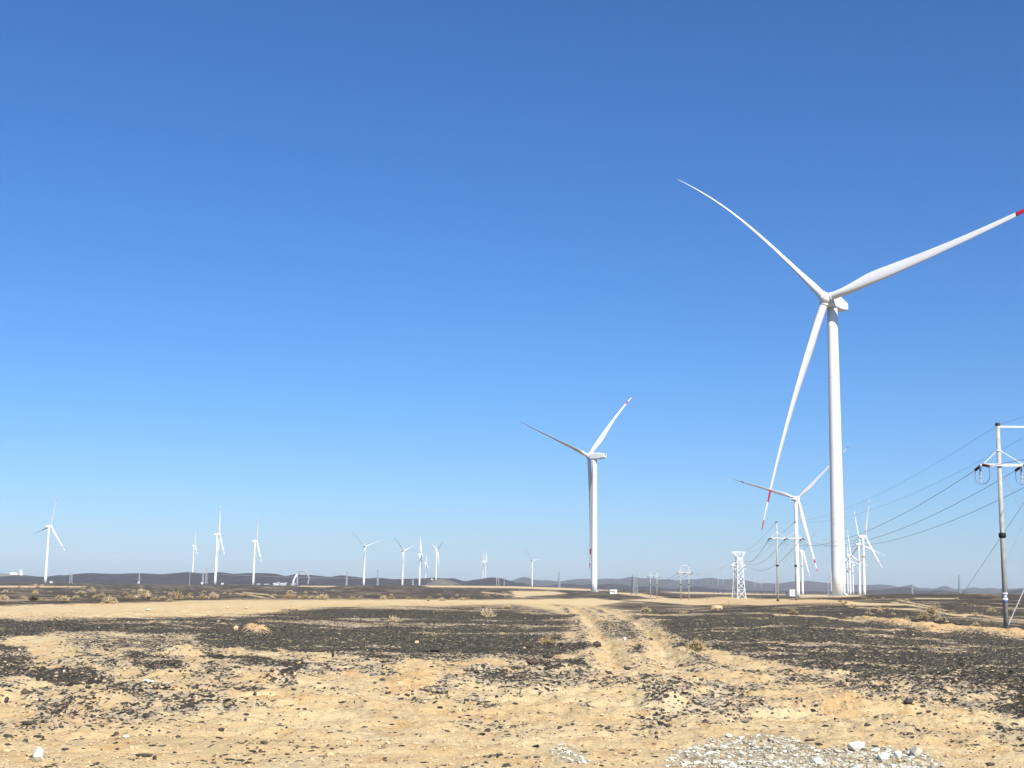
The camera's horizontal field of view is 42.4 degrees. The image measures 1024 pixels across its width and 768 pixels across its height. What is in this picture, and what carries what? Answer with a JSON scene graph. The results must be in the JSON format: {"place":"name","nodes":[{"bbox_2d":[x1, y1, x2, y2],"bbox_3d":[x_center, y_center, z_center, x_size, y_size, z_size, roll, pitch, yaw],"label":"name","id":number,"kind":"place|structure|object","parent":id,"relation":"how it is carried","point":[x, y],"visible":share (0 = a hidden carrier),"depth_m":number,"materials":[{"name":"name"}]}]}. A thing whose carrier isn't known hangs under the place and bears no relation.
{"place":"outdoors","nodes":[
{"label":"outdoors","id":0,"kind":"place"},
{"bbox_2d":[0,573,29,575],"bbox_3d":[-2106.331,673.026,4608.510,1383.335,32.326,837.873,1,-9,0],"label":"hills","id":1,"kind":"structure","parent":0,"point":[10,575],"depth_m":4630.57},
{"bbox_2d":[10,570,22,574],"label":"hilltop station","id":2,"kind":"object","parent":1,"relation":"on","point":[17,573],"visible":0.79,"depth_m":4635.20,"materials":[{"name":"grey"}]},
{"bbox_2d":[0,572,532,586],"bbox_3d":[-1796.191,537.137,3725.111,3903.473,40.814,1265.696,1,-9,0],"label":"hills","id":3,"kind":"structure","parent":0,"point":[196,578],"depth_m":3599.22,"materials":[{"name":"grey"}]},
{"bbox_2d":[192,530,197,571],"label":"wind turbine","id":4,"kind":"object","parent":3,"relation":"on","point":[194,546],"visible":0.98,"depth_m":3949.24,"materials":[{"name":"beige metal"}]},
{"bbox_2d":[218,574,365,578],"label":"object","id":5,"kind":"object","parent":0,"point":[305,577],"visible":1,"depth_m":1167.16,"materials":[{"name":"silver metal"}]},
{"bbox_2d":[425,579,459,585],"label":"hills","id":6,"kind":"structure","parent":0,"point":[440,582],"depth_m":3492.87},
{"bbox_2d":[0,583,1023,767],"bbox_3d":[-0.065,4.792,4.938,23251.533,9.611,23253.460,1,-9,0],"label":"ground","id":7,"kind":"structure","parent":0,"point":[564,604],"depth_m":32.98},
{"bbox_2d":[0,594,9,599],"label":"dry bush","id":8,"kind":"object","parent":7,"relation":"on","point":[4,598],"visible":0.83,"depth_m":137.77,"materials":[{"name":"beige plant"}]},
{"bbox_2d":[20,688,30,694],"bbox_3d":[-9.579,6.052,25.996,0.204,0.141,0.118,5,-10,-23],"label":"stone","id":9,"kind":"object","parent":7,"relation":"on","point":[24,691],"visible":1,"depth_m":25.95,"materials":[{"name":"beige stone"}]},
{"bbox_2d":[22,721,37,724],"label":"stone","id":10,"kind":"object","parent":7,"relation":"on","point":[28,722],"visible":0.94,"depth_m":21.61,"materials":[{"name":"black stone"}]},
{"bbox_2d":[32,746,43,761],"bbox_3d":[-6.349,4.968,17.678,0.142,0.226,0.151,-2,-9,19],"label":"stone","id":11,"kind":"object","parent":7,"relation":"on","point":[38,753],"visible":1,"depth_m":17.64,"materials":[{"name":"white stone"}]},
{"bbox_2d":[34,494,63,582],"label":"wind turbine","id":12,"kind":"object","parent":7,"relation":"on","point":[47,553],"visible":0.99,"depth_m":1846.61,"materials":[{"name":"beige metal"}]},
{"bbox_2d":[58,595,69,600],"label":"dry bush","id":13,"kind":"object","parent":7,"relation":"on","point":[65,598],"visible":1,"depth_m":129.48,"materials":[{"name":"beige plant"}]},
{"bbox_2d":[101,596,118,603],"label":"dry bush","id":14,"kind":"object","parent":7,"relation":"on","point":[107,599],"visible":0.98,"depth_m":125.29,"materials":[{"name":"beige plant"}]},
{"bbox_2d":[134,588,150,597],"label":"dry bush","id":15,"kind":"object","parent":7,"relation":"on","point":[144,595],"visible":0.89,"depth_m":171.38,"materials":[{"name":"beige plant"}]},
{"bbox_2d":[135,753,152,756],"bbox_3d":[-5.103,5.150,18.303,0.251,0.054,0.069,2,-9,-8],"label":"stone","id":16,"kind":"object","parent":7,"relation":"on","point":[144,755],"visible":0.97,"depth_m":18.28,"materials":[{"name":"stone"}]},
{"bbox_2d":[170,589,183,598],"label":"dry bush","id":17,"kind":"object","parent":7,"relation":"on","point":[176,595],"visible":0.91,"depth_m":167.50,"materials":[{"name":"beige plant"}]},
{"bbox_2d":[198,593,206,597],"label":"dry bush","id":18,"kind":"object","parent":7,"relation":"on","point":[202,595],"visible":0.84,"depth_m":181.55,"materials":[{"name":"beige plant"}]},
{"bbox_2d":[208,592,218,598],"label":"dry bush","id":19,"kind":"object","parent":7,"relation":"on","point":[214,596],"visible":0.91,"depth_m":171.96,"materials":[{"name":"beige plant"}]},
{"bbox_2d":[213,506,224,583],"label":"wind turbine","id":20,"kind":"object","parent":7,"relation":"on","point":[216,554],"visible":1,"depth_m":2080.90,"materials":[{"name":"beige metal"}]},
{"bbox_2d":[252,517,260,584],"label":"wind turbine","id":21,"kind":"object","parent":7,"relation":"on","point":[253,574],"visible":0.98,"depth_m":2377.25,"materials":[{"name":"beige metal"}]},
{"bbox_2d":[281,591,295,598],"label":"dry bush","id":22,"kind":"object","parent":7,"relation":"on","point":[289,596],"visible":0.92,"depth_m":170.32,"materials":[{"name":"beige plant"}]},
{"bbox_2d":[292,570,309,584],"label":"arch gate","id":23,"kind":"structure","parent":7,"relation":"on","point":[296,575],"depth_m":1433.80,"materials":[{"name":"white metal"}]},
{"bbox_2d":[315,594,329,599],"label":"dry bush","id":24,"kind":"object","parent":7,"relation":"on","point":[321,597],"visible":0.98,"depth_m":166.70,"materials":[{"name":"beige plant"}]},
{"bbox_2d":[358,539,377,584],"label":"wind turbine","id":25,"kind":"object","parent":7,"relation":"on","point":[364,546],"visible":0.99,"depth_m":2624.21,"materials":[{"name":"beige metal"}]},
{"bbox_2d":[386,615,399,622],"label":"dry bush","id":26,"kind":"object","parent":7,"relation":"on","point":[394,619],"visible":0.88,"depth_m":84.76,"materials":[{"name":"beige plant"}]},
{"bbox_2d":[396,540,415,584],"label":"wind turbine","id":27,"kind":"object","parent":7,"relation":"on","point":[403,553],"visible":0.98,"depth_m":2932.54,"materials":[{"name":"beige metal"}]},
{"bbox_2d":[418,537,423,584],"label":"wind turbine","id":28,"kind":"object","parent":7,"relation":"on","point":[420,559],"visible":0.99,"depth_m":3246.10,"materials":[{"name":"beige metal"}]},
{"bbox_2d":[424,555,427,577],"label":"wind turbine","id":29,"kind":"object","parent":7,"relation":"on","point":[425,565],"visible":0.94,"depth_m":5149.83,"materials":[{"name":"beige metal"}]},
{"bbox_2d":[432,541,443,578],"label":"wind turbine","id":30,"kind":"object","parent":7,"relation":"on","point":[436,550],"visible":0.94,"depth_m":3575.93,"materials":[{"name":"beige metal"}]},
{"bbox_2d":[480,607,496,616],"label":"dry bush","id":31,"kind":"object","parent":7,"relation":"on","point":[487,614],"visible":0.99,"depth_m":100.24,"materials":[{"name":"beige plant"}]},
{"bbox_2d":[501,604,512,608],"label":"dry bush","id":32,"kind":"object","parent":7,"relation":"on","point":[507,606],"visible":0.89,"depth_m":132.50,"materials":[{"name":"beige plant"}]},
{"bbox_2d":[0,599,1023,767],"bbox_3d":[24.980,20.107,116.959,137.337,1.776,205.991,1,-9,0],"label":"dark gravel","id":33,"kind":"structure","parent":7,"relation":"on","point":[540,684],"depth_m":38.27,"materials":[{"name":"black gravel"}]},
{"bbox_2d":[0,600,1023,767],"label":"sand clods","id":34,"kind":"object","parent":7,"relation":"on","point":[331,754],"visible":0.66,"depth_m":22.28,"materials":[{"name":"sand"}]},
{"bbox_2d":[527,552,538,585],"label":"wind turbine","id":35,"kind":"object","parent":7,"relation":"on","point":[532,560],"visible":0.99,"depth_m":4083.11,"materials":[{"name":"beige metal"}]},
{"bbox_2d":[526,658,540,664],"bbox_3d":[0.626,8.145,38.669,0.445,0.209,0.284,-1,-9,11],"label":"stone","id":36,"kind":"object","parent":7,"relation":"on","point":[533,661],"visible":0.94,"depth_m":38.59,"materials":[{"name":"stone"}]},
{"bbox_2d":[538,635,557,643],"bbox_3d":[1.513,10.809,55.642,0.933,0.496,0.871,-4,-10,31],"label":"dry bush","id":37,"kind":"object","parent":7,"relation":"on","point":[547,640],"visible":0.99,"depth_m":55.53,"materials":[{"name":"beige plant"}]},
{"bbox_2d":[542,654,553,657],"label":"stone","id":38,"kind":"object","parent":7,"relation":"on","point":[548,655],"visible":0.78,"depth_m":46.02,"materials":[{"name":"stone"}]},
{"bbox_2d":[558,572,559,586],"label":"lattice pylon","id":39,"kind":"object","parent":7,"relation":"on","point":[558,579],"visible":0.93,"depth_m":2373.75,"materials":[{"name":"grey metal"}]},
{"bbox_2d":[519,396,632,591],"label":"wind turbine","id":40,"kind":"object","parent":7,"relation":"on","point":[592,475],"visible":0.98,"depth_m":974.79,"materials":[{"name":"grey metal"}]},
{"bbox_2d":[593,641,600,646],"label":"stone","id":41,"kind":"object","parent":7,"relation":"on","point":[596,643],"visible":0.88,"depth_m":54.54,"materials":[{"name":"brown stone"}]},
{"bbox_2d":[609,589,616,593],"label":"transformer box","id":42,"kind":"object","parent":7,"relation":"on","point":[612,591],"depth_m":789.14,"materials":[{"name":"grey metal"}]},
{"bbox_2d":[631,574,638,594],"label":"lattice pylon","id":43,"kind":"object","parent":7,"relation":"on","point":[635,578],"visible":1,"depth_m":612.94,"materials":[{"name":"grey metal"}]},
{"bbox_2d":[641,607,651,611],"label":"dry bush","id":44,"kind":"object","parent":7,"relation":"on","point":[646,609],"visible":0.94,"depth_m":132.66,"materials":[{"name":"beige plant"}]},
{"bbox_2d":[647,570,659,596],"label":"power pole","id":45,"kind":"object","parent":7,"relation":"on","point":[650,582],"visible":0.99,"depth_m":553.74,"materials":[{"name":"concrete"}]},
{"bbox_2d":[669,634,678,638],"bbox_3d":[7.175,11.148,58.295,0.521,0.297,0.552,3,-9,-14],"label":"dry bush","id":46,"kind":"object","parent":7,"relation":"on","point":[672,636],"visible":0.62,"depth_m":58.26,"materials":[{"name":"beige plant"}]},
{"bbox_2d":[678,567,683,592],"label":"power pole","id":47,"kind":"object","parent":7,"relation":"on","point":[683,580],"visible":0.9,"depth_m":890.26,"materials":[{"name":"grey concrete"}]},
{"bbox_2d":[677,565,692,599],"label":"power pole","id":48,"kind":"object","parent":7,"relation":"on","point":[680,572],"visible":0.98,"depth_m":386.01,"materials":[{"name":"concrete"}]},
{"bbox_2d":[685,638,710,650],"bbox_3d":[6.981,9.901,49.922,0.948,0.629,0.884,6,-10,-29],"label":"dry bush","id":49,"kind":"object","parent":7,"relation":"on","point":[697,646],"visible":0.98,"depth_m":49.81,"materials":[{"name":"beige plant"}]},
{"bbox_2d":[711,759,718,763],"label":"stone","id":50,"kind":"object","parent":7,"relation":"on","point":[713,761],"visible":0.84,"depth_m":18.34,"materials":[{"name":"white stone"}]},
{"bbox_2d":[711,605,722,609],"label":"stone","id":51,"kind":"object","parent":7,"relation":"on","point":[716,607],"visible":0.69,"depth_m":144.40,"materials":[{"name":"beige stone"}]},
{"bbox_2d":[731,552,745,598],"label":"lattice pylon","id":52,"kind":"object","parent":7,"relation":"on","point":[739,566],"visible":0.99,"depth_m":415.58,"materials":[{"name":"metal"}]},
{"bbox_2d":[705,521,803,600],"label":"power pole","id":53,"kind":"object","parent":7,"relation":"on","point":[794,543],"visible":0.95,"depth_m":222.20,"materials":[{"name":"concrete"}]},
{"bbox_2d":[813,488,1022,546],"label":"overhead wire","id":54,"kind":"object","parent":53,"relation":"attached to","point":[928,529],"visible":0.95,"depth_m":124.68,"materials":[{"name":"black metal"}]},
{"bbox_2d":[754,577,761,593],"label":"power pole","id":55,"kind":"object","parent":7,"relation":"on","point":[754,585],"visible":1,"depth_m":1285.41,"materials":[{"name":"grey"}]},
{"bbox_2d":[763,745,770,749],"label":"stone","id":56,"kind":"object","parent":7,"relation":"on","point":[765,747],"visible":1,"depth_m":19.71,"materials":[{"name":"white stone"}]},
{"bbox_2d":[765,754,772,758],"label":"stone","id":57,"kind":"object","parent":7,"relation":"on","point":[768,756],"visible":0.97,"depth_m":19.01,"materials":[{"name":"beige stone"}]},
{"bbox_2d":[784,743,794,746],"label":"stone","id":58,"kind":"object","parent":7,"relation":"on","point":[789,745],"visible":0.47,"depth_m":20.42,"materials":[{"name":"beige stone"}]},
{"bbox_2d":[786,589,794,595],"bbox_3d":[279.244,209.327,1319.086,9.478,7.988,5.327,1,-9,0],"label":"transformer cabinet","id":59,"kind":"object","parent":7,"relation":"on","point":[790,593],"visible":0.56,"depth_m":1317.06,"materials":[{"name":"metal"}]},
{"bbox_2d":[733,445,849,595],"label":"wind turbine","id":60,"kind":"object","parent":7,"relation":"on","point":[795,499],"visible":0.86,"depth_m":1340.62,"materials":[{"name":"grey metal"}]},
{"bbox_2d":[789,608,798,613],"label":"dry bush","id":61,"kind":"object","parent":7,"relation":"on","point":[793,611],"visible":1,"depth_m":108.35,"materials":[{"name":"beige plant"}]},
{"bbox_2d":[791,535,813,594],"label":"wind turbine","id":62,"kind":"object","parent":7,"relation":"on","point":[802,580],"visible":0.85,"depth_m":2393.76,"materials":[{"name":"white metal"}]},
{"bbox_2d":[812,756,821,763],"bbox_3d":[4.216,5.212,18.272,0.152,0.125,0.167,1,-9,0],"label":"stone","id":63,"kind":"object","parent":7,"relation":"on","point":[816,760],"visible":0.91,"depth_m":18.21,"materials":[{"name":"white stone"}]},
{"bbox_2d":[833,749,842,752],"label":"stone","id":64,"kind":"object","parent":7,"relation":"on","point":[836,751],"visible":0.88,"depth_m":19.49,"materials":[{"name":"white stone"}]},
{"bbox_2d":[845,543,854,593],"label":"wind turbine","id":65,"kind":"object","parent":7,"relation":"on","point":[847,573],"visible":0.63,"depth_m":3342.99,"materials":[{"name":"white metal"}]},
{"bbox_2d":[683,182,1023,595],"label":"wind turbine","id":66,"kind":"object","parent":7,"relation":"on","point":[833,303],"visible":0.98,"depth_m":447.92,"materials":[{"name":"grey metal"}]},
{"bbox_2d":[847,741,864,750],"bbox_3d":[5.168,5.439,19.819,0.274,0.180,0.275,1,-9,0],"label":"stone","id":67,"kind":"object","parent":7,"relation":"on","point":[856,746],"visible":1,"depth_m":19.72,"materials":[{"name":"white stone"}]},
{"bbox_2d":[846,530,866,594],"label":"wind turbine","id":68,"kind":"object","parent":7,"relation":"on","point":[850,592],"visible":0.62,"depth_m":2597.24,"materials":[{"name":"white metal"}]},
{"bbox_2d":[853,667,861,671],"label":"stone","id":69,"kind":"object","parent":7,"relation":"on","point":[857,669],"visible":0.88,"depth_m":38.16,"materials":[{"name":"grey stone"}]},
{"bbox_2d":[847,547,872,593],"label":"wind turbine","id":70,"kind":"object","parent":7,"relation":"on","point":[852,562],"visible":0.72,"depth_m":3316.47,"materials":[{"name":"white metal"}]},
{"bbox_2d":[845,512,882,594],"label":"wind turbine","id":71,"kind":"object","parent":7,"relation":"on","point":[859,573],"visible":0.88,"depth_m":2068.90,"materials":[{"name":"white metal"}]},
{"bbox_2d":[848,499,881,594],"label":"wind turbine","id":72,"kind":"object","parent":7,"relation":"on","point":[863,564],"visible":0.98,"depth_m":1721.18,"materials":[{"name":"white metal"}]},
{"bbox_2d":[878,752,889,761],"bbox_3d":[5.329,5.363,18.946,0.170,0.155,0.168,5,-10,-23],"label":"stone","id":73,"kind":"object","parent":7,"relation":"on","point":[883,756],"visible":1,"depth_m":18.90,"materials":[{"name":"white stone"}]},
{"bbox_2d":[894,751,901,757],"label":"stone","id":74,"kind":"object","parent":7,"relation":"on","point":[897,754],"visible":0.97,"depth_m":19.13,"materials":[{"name":"white stone"}]},
{"bbox_2d":[903,698,913,703],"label":"stone","id":75,"kind":"object","parent":7,"relation":"on","point":[907,701],"visible":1,"depth_m":25.60,"materials":[{"name":"stone"}]},
{"bbox_2d":[909,746,922,757],"bbox_3d":[5.868,5.357,19.182,0.189,0.174,0.208,1,-9,0],"label":"stone","id":76,"kind":"object","parent":7,"relation":"on","point":[915,751],"visible":0.97,"depth_m":19.11,"materials":[{"name":"beige stone"}]},
{"bbox_2d":[916,762,925,766],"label":"stone","id":77,"kind":"object","parent":7,"relation":"on","point":[922,764],"visible":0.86,"depth_m":18.64,"materials":[{"name":"white stone"}]},
{"bbox_2d":[918,613,930,619],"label":"dry bush","id":78,"kind":"object","parent":7,"relation":"on","point":[922,616],"visible":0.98,"depth_m":101.45,"materials":[{"name":"beige plant"}]},
{"bbox_2d":[924,603,940,614],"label":"dry bush","id":79,"kind":"object","parent":7,"relation":"on","point":[931,610],"visible":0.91,"depth_m":111.45,"materials":[{"name":"beige plant"}]},
{"bbox_2d":[935,616,948,621],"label":"dry bush","id":80,"kind":"object","parent":7,"relation":"on","point":[941,618],"visible":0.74,"depth_m":95.87,"materials":[{"name":"beige plant"}]},
{"bbox_2d":[958,575,960,592],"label":"lattice pylon","id":81,"kind":"object","parent":7,"relation":"on","point":[959,585],"visible":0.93,"depth_m":2472.63,"materials":[{"name":"grey metal"}]},
{"bbox_2d":[943,423,1023,628],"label":"power pole","id":82,"kind":"object","parent":7,"relation":"on","point":[1002,537],"visible":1,"depth_m":85.78,"materials":[{"name":"concrete"}]},
{"bbox_2d":[775,471,973,545],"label":"overhead wire","id":83,"kind":"object","parent":82,"relation":"attached to","point":[894,518],"visible":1,"depth_m":113.52,"materials":[{"name":"black metal"}]},
{"bbox_2d":[798,426,995,521],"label":"overhead wire","id":84,"kind":"object","parent":82,"relation":"attached to","point":[916,474],"visible":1,"depth_m":106.35,"materials":[{"name":"black metal"}]},
{"bbox_2d":[788,471,1013,545],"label":"overhead wire","id":85,"kind":"object","parent":82,"relation":"attached to","point":[925,518],"visible":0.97,"depth_m":113.12,"materials":[{"name":"black metal"}]},
{"bbox_2d":[798,437,1023,522],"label":"overhead wire","id":86,"kind":"object","parent":82,"relation":"attached to","point":[928,486],"visible":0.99,"depth_m":114.66,"materials":[{"name":"black metal"}]},
{"bbox_2d":[986,608,996,611],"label":"dry bush","id":87,"kind":"object","parent":7,"relation":"on","point":[991,610],"visible":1,"depth_m":128.86,"materials":[{"name":"beige plant"}]},
{"bbox_2d":[0,0,1023,588],"label":"sky","id":88,"kind":"structure","parent":0,"point":[313,270],"materials":[{"name":"blue"}]},
{"bbox_2d":[441,577,1023,593],"bbox_3d":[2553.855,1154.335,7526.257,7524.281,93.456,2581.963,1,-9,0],"label":"hills","id":89,"kind":"structure","parent":0,"point":[712,583],"depth_m":7652.52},
{"bbox_2d":[549,734,951,767],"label":"pale rubble","id":90,"kind":"object","parent":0,"point":[775,752],"visible":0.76,"depth_m":19.20,"materials":[{"name":"stone"}]}
]}

